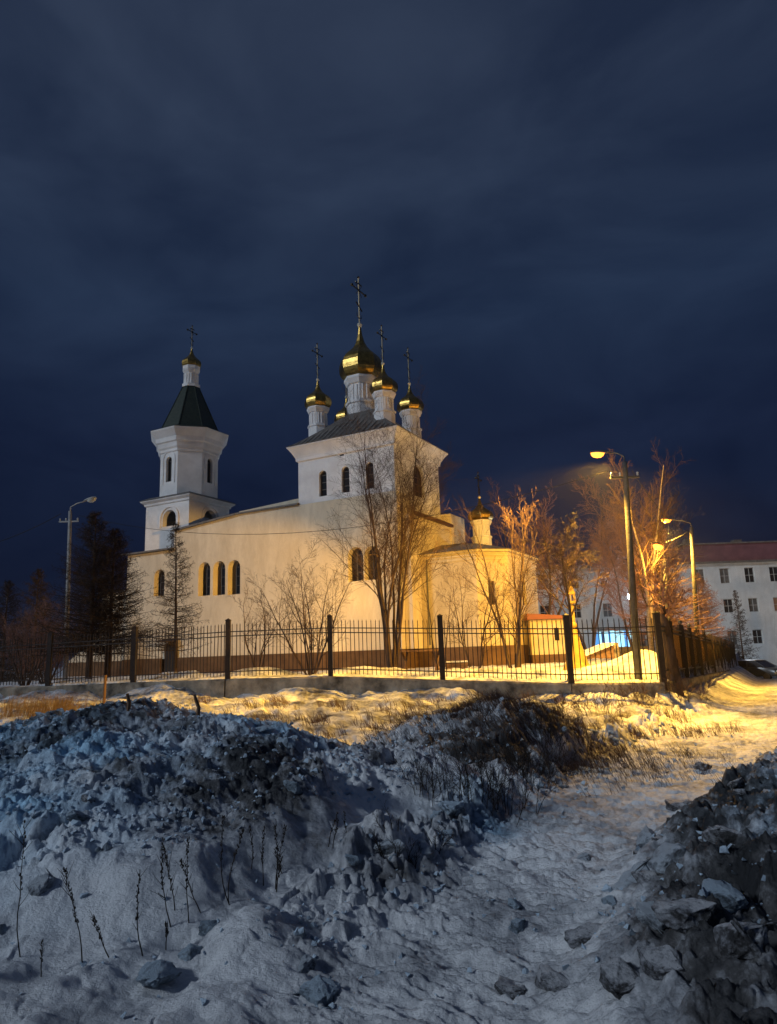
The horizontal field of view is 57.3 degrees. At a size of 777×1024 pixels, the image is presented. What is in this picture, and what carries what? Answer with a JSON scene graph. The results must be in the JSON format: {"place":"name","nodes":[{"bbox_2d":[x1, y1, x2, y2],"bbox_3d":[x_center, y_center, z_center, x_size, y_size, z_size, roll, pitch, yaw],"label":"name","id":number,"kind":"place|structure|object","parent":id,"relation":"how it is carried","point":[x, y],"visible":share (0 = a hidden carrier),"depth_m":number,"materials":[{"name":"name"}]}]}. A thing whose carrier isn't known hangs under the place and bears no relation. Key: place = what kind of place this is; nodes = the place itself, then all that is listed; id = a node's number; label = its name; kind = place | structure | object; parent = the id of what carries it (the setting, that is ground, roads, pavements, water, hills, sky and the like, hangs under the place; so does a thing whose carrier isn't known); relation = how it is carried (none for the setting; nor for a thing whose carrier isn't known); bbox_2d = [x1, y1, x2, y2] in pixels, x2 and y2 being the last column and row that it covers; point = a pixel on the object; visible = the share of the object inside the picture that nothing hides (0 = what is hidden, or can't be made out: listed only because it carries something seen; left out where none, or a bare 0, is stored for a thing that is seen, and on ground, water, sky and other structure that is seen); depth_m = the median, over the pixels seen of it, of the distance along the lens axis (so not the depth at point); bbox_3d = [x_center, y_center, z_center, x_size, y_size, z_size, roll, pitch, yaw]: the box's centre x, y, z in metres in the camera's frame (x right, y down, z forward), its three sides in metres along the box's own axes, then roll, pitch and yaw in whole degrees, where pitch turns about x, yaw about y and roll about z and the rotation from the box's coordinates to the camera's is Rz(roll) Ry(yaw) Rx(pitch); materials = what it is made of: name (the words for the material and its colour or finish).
{"place":"outdoors","nodes":[
{"label":"outdoors","id":0,"kind":"place"},
{"bbox_2d":[0,686,113,719],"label":"dry grass","id":1,"kind":"structure","parent":0,"point":[45,706],"depth_m":20.29,"materials":[{"name":"plant"}]},
{"bbox_2d":[0,650,776,1023],"bbox_3d":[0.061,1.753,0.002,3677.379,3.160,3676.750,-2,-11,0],"label":"ground","id":2,"kind":"structure","parent":0,"point":[540,870],"depth_m":5.15,"materials":[{"name":"snow"}]},
{"bbox_2d":[9,810,35,956],"bbox_3d":[-2.074,2.128,4.019,0.102,0.832,0.212,-3,-11,7],"label":"dry weed","id":3,"kind":"object","parent":2,"relation":"on","point":[21,877],"visible":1,"depth_m":4.03,"materials":[{"name":"brown"}]},
{"bbox_2d":[0,579,55,681],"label":"bare larch","id":4,"kind":"object","parent":2,"relation":"on","point":[8,590],"visible":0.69,"depth_m":46.74,"materials":[{"name":"brown plant"}]},
{"bbox_2d":[4,568,61,679],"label":"bare larch","id":5,"kind":"object","parent":2,"relation":"on","point":[38,582],"visible":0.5,"depth_m":51.81,"materials":[{"name":"brown plant"}]},
{"bbox_2d":[0,599,78,685],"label":"bare shrub","id":6,"kind":"object","parent":2,"relation":"on","point":[13,630],"visible":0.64,"depth_m":32.27,"materials":[{"name":"brown plant"}]},
{"bbox_2d":[27,870,54,895],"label":"snow lump","id":7,"kind":"object","parent":2,"relation":"on","point":[39,885],"visible":0.98,"depth_m":4.54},
{"bbox_2d":[13,594,82,683],"bbox_3d":[-16.156,6.169,34.161,3.309,4.329,3.908,-2,-11,0],"label":"bare shrub","id":8,"kind":"object","parent":2,"relation":"on","point":[59,661],"visible":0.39,"depth_m":33.66,"materials":[{"name":"brown plant"}]},
{"bbox_2d":[57,862,82,962],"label":"dry weed","id":9,"kind":"object","parent":2,"relation":"on","point":[71,893],"visible":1,"depth_m":3.93,"materials":[{"name":"brown"}]},
{"bbox_2d":[59,496,96,680],"bbox_3d":[-15.854,4.028,35.893,2.070,9.677,0.357,-5,-12,15],"label":"street lamp","id":10,"kind":"object","parent":2,"relation":"on","point":[89,500],"visible":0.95,"depth_m":36.39,"materials":[{"name":"metal"}]},
{"bbox_2d":[79,471,606,534],"bbox_3d":[-4.161,-0.203,30.663,26.538,2.475,0.020,-8,-13,26],"label":"overhead cable","id":11,"kind":"object","parent":10,"relation":"attached to","point":[368,525],"visible":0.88,"depth_m":28.93,"materials":[{"name":"black plastic"}]},
{"bbox_2d":[65,809,91,821],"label":"snow lump","id":12,"kind":"object","parent":2,"relation":"on","point":[71,815],"visible":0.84,"depth_m":5.28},
{"bbox_2d":[13,510,167,678],"bbox_3d":[-12.608,3.639,31.348,6.023,7.439,5.666,-2,-11,0],"label":"bare larch","id":13,"kind":"object","parent":2,"relation":"on","point":[106,617],"visible":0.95,"depth_m":30.83,"materials":[{"name":"black plant"}]},
{"bbox_2d":[133,867,147,955],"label":"dry weed","id":14,"kind":"object","parent":2,"relation":"on","point":[137,913],"visible":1,"depth_m":4.11,"materials":[{"name":"brown"}]},
{"bbox_2d":[135,959,181,987],"bbox_3d":[-1.246,2.470,3.785,0.210,0.123,0.268,-12,-20,14],"label":"snow lump","id":15,"kind":"object","parent":2,"relation":"on","point":[155,973],"visible":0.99,"depth_m":3.76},
{"bbox_2d":[150,837,170,926],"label":"dry weed","id":16,"kind":"object","parent":2,"relation":"on","point":[161,872],"visible":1,"depth_m":4.37,"materials":[{"name":"brown"}]},
{"bbox_2d":[141,523,211,671],"bbox_3d":[-8.870,3.483,29.493,2.937,6.282,2.806,3,-12,-24],"label":"bare larch","id":17,"kind":"object","parent":2,"relation":"on","point":[175,587],"visible":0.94,"depth_m":29.32,"materials":[{"name":"brown plant"}]},
{"bbox_2d":[160,834,192,922],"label":"dry weed","id":18,"kind":"object","parent":2,"relation":"on","point":[167,865],"visible":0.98,"depth_m":4.51,"materials":[{"name":"brown"}]},
{"bbox_2d":[178,943,202,960],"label":"snow lump","id":19,"kind":"object","parent":2,"relation":"on","point":[189,952],"visible":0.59,"depth_m":4.04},
{"bbox_2d":[198,920,218,936],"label":"snow lump","id":20,"kind":"object","parent":2,"relation":"on","point":[205,927],"visible":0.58,"depth_m":4.26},
{"bbox_2d":[218,812,245,904],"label":"dry weed","id":21,"kind":"object","parent":2,"relation":"on","point":[234,853],"visible":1,"depth_m":4.63,"materials":[{"name":"brown"}]},
{"bbox_2d":[227,578,306,666],"bbox_3d":[-4.766,4.450,28.488,2.667,3.919,4.252,-2,-11,0],"label":"bare shrub","id":22,"kind":"object","parent":2,"relation":"on","point":[264,615],"visible":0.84,"depth_m":27.88,"materials":[{"name":"brown plant"}]},
{"bbox_2d":[248,819,287,889],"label":"dry weed","id":23,"kind":"object","parent":2,"relation":"on","point":[276,841],"visible":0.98,"depth_m":5.05,"materials":[{"name":"brown"}]},
{"bbox_2d":[276,737,295,748],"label":"snow lump","id":24,"kind":"object","parent":2,"relation":"on","point":[288,742],"visible":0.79,"depth_m":7.76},
{"bbox_2d":[283,780,302,794],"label":"snow lump","id":25,"kind":"object","parent":2,"relation":"on","point":[293,787],"visible":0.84,"depth_m":6.19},
{"bbox_2d":[68,276,540,676],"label":"church","id":26,"kind":"structure","parent":2,"relation":"on","point":[189,439],"depth_m":49.85,"materials":[{"name":"paint"}]},
{"bbox_2d":[164,643,173,671],"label":"door","id":27,"kind":"structure","parent":26,"relation":"in","point":[167,653],"depth_m":52.95,"materials":[{"name":"black paint"}]},
{"bbox_2d":[221,564,224,594],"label":"window","id":28,"kind":"structure","parent":26,"relation":"in","point":[223,566],"depth_m":52.35,"materials":[{"name":"brown"}]},
{"bbox_2d":[236,562,239,593],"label":"window","id":29,"kind":"structure","parent":26,"relation":"in","point":[238,565],"depth_m":51.69,"materials":[{"name":"brown"}]},
{"bbox_2d":[321,471,326,495],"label":"window","id":30,"kind":"structure","parent":26,"relation":"in","point":[323,475],"depth_m":49.24,"materials":[{"name":"brown"}]},
{"bbox_2d":[343,467,349,492],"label":"window","id":31,"kind":"structure","parent":26,"relation":"in","point":[345,482],"depth_m":48.42,"materials":[{"name":"brown"}]},
{"bbox_2d":[298,954,315,973],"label":"snow lump","id":32,"kind":"object","parent":2,"relation":"on","point":[307,964],"visible":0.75,"depth_m":3.87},
{"bbox_2d":[244,533,371,674],"bbox_3d":[-3.518,3.913,28.846,4.914,5.485,3.926,-11,-14,37],"label":"bare tree","id":33,"kind":"object","parent":2,"relation":"on","point":[310,666],"visible":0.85,"depth_m":28.36,"materials":[{"name":"brown plant"}]},
{"bbox_2d":[290,974,340,1008],"bbox_3d":[-0.390,2.447,3.579,0.276,0.170,0.181,-4,-11,8],"label":"snow lump","id":34,"kind":"object","parent":2,"relation":"on","point":[316,990],"visible":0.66,"depth_m":3.57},
{"bbox_2d":[0,676,665,698],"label":"concrete base wall","id":35,"kind":"structure","parent":2,"relation":"on","point":[226,688],"depth_m":24.70,"materials":[{"name":"concrete"}]},
{"bbox_2d":[0,611,667,690],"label":"iron fence","id":36,"kind":"object","parent":35,"relation":"on","point":[227,636],"visible":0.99,"depth_m":25.18,"materials":[{"name":"metal"}]},
{"bbox_2d":[345,853,361,865],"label":"snow lump","id":37,"kind":"object","parent":2,"relation":"on","point":[353,860],"visible":0.98,"depth_m":5.31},
{"bbox_2d":[0,697,776,1019],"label":"snow crumbs","id":38,"kind":"object","parent":2,"relation":"on","point":[296,931],"visible":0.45,"depth_m":5.88,"materials":[{"name":"snow"}]},
{"bbox_2d":[373,839,405,854],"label":"snow lump","id":39,"kind":"object","parent":2,"relation":"on","point":[387,846],"visible":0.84,"depth_m":5.51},
{"bbox_2d":[311,364,474,667],"bbox_3d":[0.058,0.463,28.351,6.228,11.576,6.712,3,-12,-22],"label":"bare tree","id":40,"kind":"object","parent":2,"relation":"on","point":[402,541],"visible":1,"depth_m":27.58,"materials":[{"name":"brown plant"}]},
{"bbox_2d":[370,800,421,869],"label":"dead bush","id":41,"kind":"object","parent":2,"relation":"on","point":[375,841],"visible":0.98,"depth_m":5.56,"materials":[{"name":"brown plant"}]},
{"bbox_2d":[400,649,439,670],"bbox_3d":[1.356,6.519,30.658,2.000,1.145,0.700,-2,-11,0],"label":"timber trestle","id":42,"kind":"object","parent":2,"relation":"on","point":[403,657],"visible":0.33,"depth_m":30.53,"materials":[{"name":"brown wood"}]},
{"bbox_2d":[388,748,457,796],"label":"dead bush","id":43,"kind":"object","parent":2,"relation":"on","point":[421,782],"visible":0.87,"depth_m":7.64,"materials":[{"name":"brown plant"}]},
{"bbox_2d":[417,837,434,859],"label":"snow lump","id":44,"kind":"object","parent":2,"relation":"on","point":[426,849],"visible":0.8,"depth_m":5.74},
{"bbox_2d":[407,555,461,669],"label":"bare sapling","id":45,"kind":"object","parent":2,"relation":"on","point":[435,614],"visible":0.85,"depth_m":27.63,"materials":[{"name":"brown plant"}]},
{"bbox_2d":[415,825,455,853],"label":"dead bush","id":46,"kind":"object","parent":2,"relation":"on","point":[438,830],"visible":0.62,"depth_m":6.13,"materials":[{"name":"brown plant"}]},
{"bbox_2d":[431,800,464,815],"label":"snow lump","id":47,"kind":"object","parent":2,"relation":"on","point":[443,806],"visible":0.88,"depth_m":7.04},
{"bbox_2d":[403,737,507,805],"bbox_3d":[0.742,2.771,7.580,1.234,0.728,0.686,-2,-11,0],"label":"dead bush","id":48,"kind":"object","parent":2,"relation":"on","point":[413,763],"visible":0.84,"depth_m":7.67,"materials":[{"name":"brown plant"}]},
{"bbox_2d":[445,660,467,668],"bbox_3d":[2.737,6.336,28.544,0.910,0.710,0.560,-2,-11,0],"label":"wooden crate","id":49,"kind":"object","parent":2,"relation":"on","point":[450,663],"visible":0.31,"depth_m":28.34,"materials":[{"name":"brown wood"}]},
{"bbox_2d":[175,677,744,742],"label":"dry grass","id":50,"kind":"structure","parent":2,"relation":"on","point":[337,705],"depth_m":18.37,"materials":[{"name":"brown plant"}]},
{"bbox_2d":[432,553,520,667],"bbox_3d":[3.507,3.791,26.416,3.505,4.628,3.458,-2,-11,0],"label":"bare shrub","id":51,"kind":"object","parent":2,"relation":"on","point":[487,623],"visible":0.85,"depth_m":26.59,"materials":[{"name":"brown plant"}]},
{"bbox_2d":[421,730,535,826],"bbox_3d":[0.942,2.788,7.518,1.196,1.005,0.966,-2,-11,0],"label":"dead bush","id":52,"kind":"object","parent":2,"relation":"on","point":[494,803],"visible":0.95,"depth_m":7.45,"materials":[{"name":"brown plant"}]},
{"bbox_2d":[433,484,549,667],"bbox_3d":[4.592,2.548,26.695,4.861,7.080,4.260,5,-13,-32],"label":"bare tree","id":53,"kind":"object","parent":2,"relation":"on","point":[518,604],"visible":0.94,"depth_m":26.48,"materials":[{"name":"brown plant"}]},
{"bbox_2d":[438,722,567,814],"bbox_3d":[1.221,2.832,7.889,1.424,1.008,0.833,-2,-11,0],"label":"dead bush","id":54,"kind":"object","parent":2,"relation":"on","point":[513,774],"visible":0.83,"depth_m":7.82,"materials":[{"name":"brown plant"}]},
{"bbox_2d":[494,976,526,999],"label":"snow lump","id":55,"kind":"object","parent":2,"relation":"on","point":[512,989],"visible":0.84,"depth_m":3.55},
{"bbox_2d":[508,895,522,909],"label":"snow lump","id":56,"kind":"object","parent":2,"relation":"on","point":[513,903],"visible":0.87,"depth_m":4.78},
{"bbox_2d":[508,917,525,933],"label":"snow lump","id":57,"kind":"object","parent":2,"relation":"on","point":[516,925],"visible":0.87,"depth_m":4.35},
{"bbox_2d":[481,732,558,782],"bbox_3d":[1.736,3.221,9.345,1.087,0.747,0.764,-2,-11,0],"label":"dead bush","id":58,"kind":"object","parent":2,"relation":"on","point":[522,765],"visible":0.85,"depth_m":9.22,"materials":[{"name":"brown plant"}]},
{"bbox_2d":[489,729,565,778],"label":"dead bush","id":59,"kind":"object","parent":2,"relation":"on","point":[527,752],"visible":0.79,"depth_m":9.81,"materials":[{"name":"brown plant"}]},
{"bbox_2d":[485,477,598,614],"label":"bare tree","id":60,"kind":"object","parent":2,"relation":"on","point":[550,608],"visible":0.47,"depth_m":54.76,"materials":[{"name":"brown plant"}]},
{"bbox_2d":[523,613,565,663],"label":"annex","id":61,"kind":"object","parent":2,"relation":"on","point":[539,618],"visible":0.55,"depth_m":45.21,"materials":[{"name":"paint"}]},
{"bbox_2d":[512,710,577,765],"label":"dead bush","id":62,"kind":"object","parent":2,"relation":"on","point":[537,722],"visible":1,"depth_m":11.15,"materials":[{"name":"brown plant"}]},
{"bbox_2d":[535,963,569,991],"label":"snow lump","id":63,"kind":"object","parent":2,"relation":"on","point":[548,978],"visible":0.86,"depth_m":3.48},
{"bbox_2d":[518,509,609,680],"bbox_3d":[5.915,2.774,23.298,3.437,5.582,3.890,-2,-11,0],"label":"bare tree","id":64,"kind":"object","parent":2,"relation":"on","point":[560,553],"visible":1,"depth_m":23.64,"materials":[{"name":"brown plant"}]},
{"bbox_2d":[355,687,776,797],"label":"dry grass","id":65,"kind":"structure","parent":2,"relation":"on","point":[509,707],"depth_m":11.29,"materials":[{"name":"plant"}]},
{"bbox_2d":[563,581,589,669],"bbox_3d":[7.451,4.603,28.602,1.240,3.680,1.179,-2,-11,0],"label":"yellow monument","id":66,"kind":"object","parent":2,"relation":"on","point":[576,645],"visible":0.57,"depth_m":28.23,"materials":[{"name":"paint"}]},
{"bbox_2d":[519,473,638,649],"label":"bare tree","id":67,"kind":"object","parent":2,"relation":"on","point":[596,590],"visible":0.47,"depth_m":57.08,"materials":[{"name":"brown plant"}]},
{"bbox_2d":[549,690,608,754],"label":"dead bush","id":68,"kind":"object","parent":2,"relation":"on","point":[578,726],"visible":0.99,"depth_m":12.03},
{"bbox_2d":[564,922,602,948],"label":"snow lump","id":69,"kind":"object","parent":2,"relation":"on","point":[578,936],"visible":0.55,"depth_m":3.93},
{"bbox_2d":[567,680,622,716],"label":"dead bush","id":70,"kind":"object","parent":2,"relation":"on","point":[606,703],"visible":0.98,"depth_m":18.55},
{"bbox_2d":[585,642,619,658],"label":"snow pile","id":71,"kind":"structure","parent":2,"relation":"on","point":[608,653],"depth_m":39.15,"materials":[{"name":"snow"}]},
{"bbox_2d":[584,628,631,653],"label":"lit shop front","id":72,"kind":"object","parent":2,"relation":"on","point":[612,639],"visible":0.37,"depth_m":72.57,"materials":[{"name":"glass"}]},
{"bbox_2d":[601,895,615,905],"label":"snow lump","id":73,"kind":"object","parent":2,"relation":"on","point":[609,900],"visible":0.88,"depth_m":4.43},
{"bbox_2d":[590,450,642,679],"bbox_3d":[7.989,1.813,24.258,1.601,8.422,0.603,-9,-13,32],"label":"street lamp","id":74,"kind":"object","parent":2,"relation":"on","point":[630,554],"visible":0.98,"depth_m":24.03,"materials":[{"name":"metal"}]},
{"bbox_2d":[599,957,639,999],"bbox_3d":[1.089,2.144,3.167,0.290,0.248,0.230,-6,-12,19],"label":"snow lump","id":75,"kind":"object","parent":2,"relation":"on","point":[618,976],"visible":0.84,"depth_m":3.17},
{"bbox_2d":[611,861,648,890],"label":"snow lump","id":76,"kind":"object","parent":2,"relation":"on","point":[626,879],"visible":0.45,"depth_m":4.77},
{"bbox_2d":[579,486,682,646],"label":"bare tree","id":77,"kind":"object","parent":2,"relation":"on","point":[610,566],"visible":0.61,"depth_m":52.07,"materials":[{"name":"brown plant"}]},
{"bbox_2d":[608,672,661,706],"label":"dead bush","id":78,"kind":"object","parent":2,"relation":"on","point":[622,694],"visible":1,"depth_m":20.50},
{"bbox_2d":[635,825,655,848],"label":"snow lump","id":79,"kind":"object","parent":2,"relation":"on","point":[644,835],"visible":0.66,"depth_m":5.57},
{"bbox_2d":[631,870,659,883],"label":"snow lump","id":80,"kind":"object","parent":2,"relation":"on","point":[642,876],"visible":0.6,"depth_m":4.45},
{"bbox_2d":[635,901,668,934],"bbox_3d":[1.332,2.037,3.520,0.170,0.087,0.278,2,17,-37],"label":"snow lump","id":81,"kind":"object","parent":2,"relation":"on","point":[644,913],"visible":0.76,"depth_m":3.52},
{"bbox_2d":[606,437,703,650],"bbox_3d":[11.791,1.393,31.026,3.868,10.416,5.199,-7,-12,24],"label":"birch tree","id":82,"kind":"object","parent":2,"relation":"on","point":[648,598],"visible":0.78,"depth_m":30.58,"materials":[{"name":"brown plant"}]},
{"bbox_2d":[536,539,776,665],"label":"apartment block","id":83,"kind":"structure","parent":2,"relation":"on","point":[747,571],"depth_m":76.59,"materials":[{"name":"paint"}]},
{"bbox_2d":[719,568,729,583],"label":"window","id":84,"kind":"structure","parent":83,"relation":"in","point":[724,572],"depth_m":77.07,"materials":[{"name":"grey"}]},
{"bbox_2d":[723,599,733,612],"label":"window","id":85,"kind":"structure","parent":83,"relation":"in","point":[727,608],"depth_m":76.43,"materials":[{"name":"grey"}]},
{"bbox_2d":[744,567,754,582],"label":"window","id":86,"kind":"structure","parent":83,"relation":"in","point":[749,573],"depth_m":77.07,"materials":[{"name":"grey"}]},
{"bbox_2d":[748,598,758,611],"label":"window","id":87,"kind":"structure","parent":83,"relation":"in","point":[753,602],"depth_m":76.43,"materials":[{"name":"grey"}]},
{"bbox_2d":[752,629,762,643],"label":"window","id":88,"kind":"structure","parent":83,"relation":"in","point":[756,633],"depth_m":75.76,"materials":[{"name":"grey"}]},
{"bbox_2d":[630,842,686,875],"bbox_3d":[1.693,2.207,4.453,0.433,0.155,0.286,-23,-12,-18],"label":"snow lump","id":89,"kind":"object","parent":2,"relation":"on","point":[663,857],"visible":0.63,"depth_m":4.40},
{"bbox_2d":[637,945,684,979],"bbox_3d":[1.193,1.978,3.115,0.238,0.087,0.160,-5,10,46],"label":"snow lump","id":90,"kind":"object","parent":2,"relation":"on","point":[660,962],"visible":0.97,"depth_m":3.10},
{"bbox_2d":[604,521,723,647],"bbox_3d":[12.861,3.934,33.912,4.898,7.114,4.918,9,-16,-44],"label":"bare larch","id":91,"kind":"object","parent":2,"relation":"on","point":[676,592],"visible":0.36,"depth_m":33.60,"materials":[{"name":"brown plant"}]},
{"bbox_2d":[635,540,697,695],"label":"stout tree","id":92,"kind":"object","parent":2,"relation":"on","point":[671,658],"visible":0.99,"depth_m":23.38,"materials":[{"name":"brown plant"}]},
{"bbox_2d":[643,467,705,626],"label":"bare tree","id":93,"kind":"object","parent":2,"relation":"on","point":[674,537],"visible":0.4,"depth_m":62.82,"materials":[{"name":"brown plant"}]},
{"bbox_2d":[664,798,691,810],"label":"snow lump","id":94,"kind":"object","parent":2,"relation":"on","point":[673,804],"visible":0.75,"depth_m":7.74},
{"bbox_2d":[661,518,699,632],"bbox_3d":[14.985,4.670,35.847,1.502,9.093,0.429,-7,-12,25],"label":"street lamp","id":95,"kind":"object","parent":2,"relation":"on","point":[694,583],"visible":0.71,"depth_m":35.96,"materials":[{"name":"metal"}]},
{"bbox_2d":[651,898,716,933],"bbox_3d":[1.380,1.894,3.343,0.279,0.133,0.192,2,-12,-20],"label":"snow lump","id":96,"kind":"object","parent":2,"relation":"on","point":[683,915],"visible":0.84,"depth_m":3.29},
{"bbox_2d":[658,670,712,704],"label":"dead bush","id":97,"kind":"object","parent":2,"relation":"on","point":[679,692],"visible":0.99,"depth_m":21.28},
{"bbox_2d":[667,670,728,691],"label":"concrete base wall","id":98,"kind":"structure","parent":2,"relation":"on","point":[695,680],"depth_m":28.10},
{"bbox_2d":[661,616,736,678],"bbox_3d":[17.350,7.610,38.060,0.235,3.108,37.516,-8,-13,28],"label":"side fence","id":99,"kind":"object","parent":98,"relation":"on","point":[693,651],"visible":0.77,"depth_m":31.49,"materials":[{"name":"wood"}]},
{"bbox_2d":[679,572,738,646],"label":"bare larch","id":100,"kind":"object","parent":2,"relation":"on","point":[700,585],"visible":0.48,"depth_m":46.27,"materials":[{"name":"brown plant"}]},
{"bbox_2d":[702,825,741,844],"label":"snow lump","id":101,"kind":"object","parent":2,"relation":"on","point":[723,834],"visible":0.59,"depth_m":4.39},
{"bbox_2d":[699,878,748,913],"bbox_3d":[1.736,1.982,3.681,0.231,0.124,0.200,20,13,26],"label":"snow lump","id":102,"kind":"object","parent":2,"relation":"on","point":[730,897],"visible":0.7,"depth_m":3.62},
{"bbox_2d":[727,777,745,789],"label":"snow lump","id":103,"kind":"object","parent":2,"relation":"on","point":[738,783],"visible":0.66,"depth_m":6.58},
{"bbox_2d":[727,590,759,659],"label":"bare larch","id":104,"kind":"object","parent":2,"relation":"on","point":[738,617],"visible":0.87,"depth_m":60.79,"materials":[{"name":"brown plant"}]},
{"bbox_2d":[713,917,776,960],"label":"snow lump","id":105,"kind":"object","parent":2,"relation":"on","point":[734,937],"visible":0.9,"depth_m":2.99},
{"bbox_2d":[738,659,776,678],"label":"parked car","id":106,"kind":"object","parent":2,"relation":"on","point":[764,669],"visible":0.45,"depth_m":54.72,"materials":[{"name":"grey paint"}]},
{"bbox_2d":[0,0,776,668],"label":"sky","id":107,"kind":"structure","parent":0,"point":[563,213],"materials":[{"name":"blue"}]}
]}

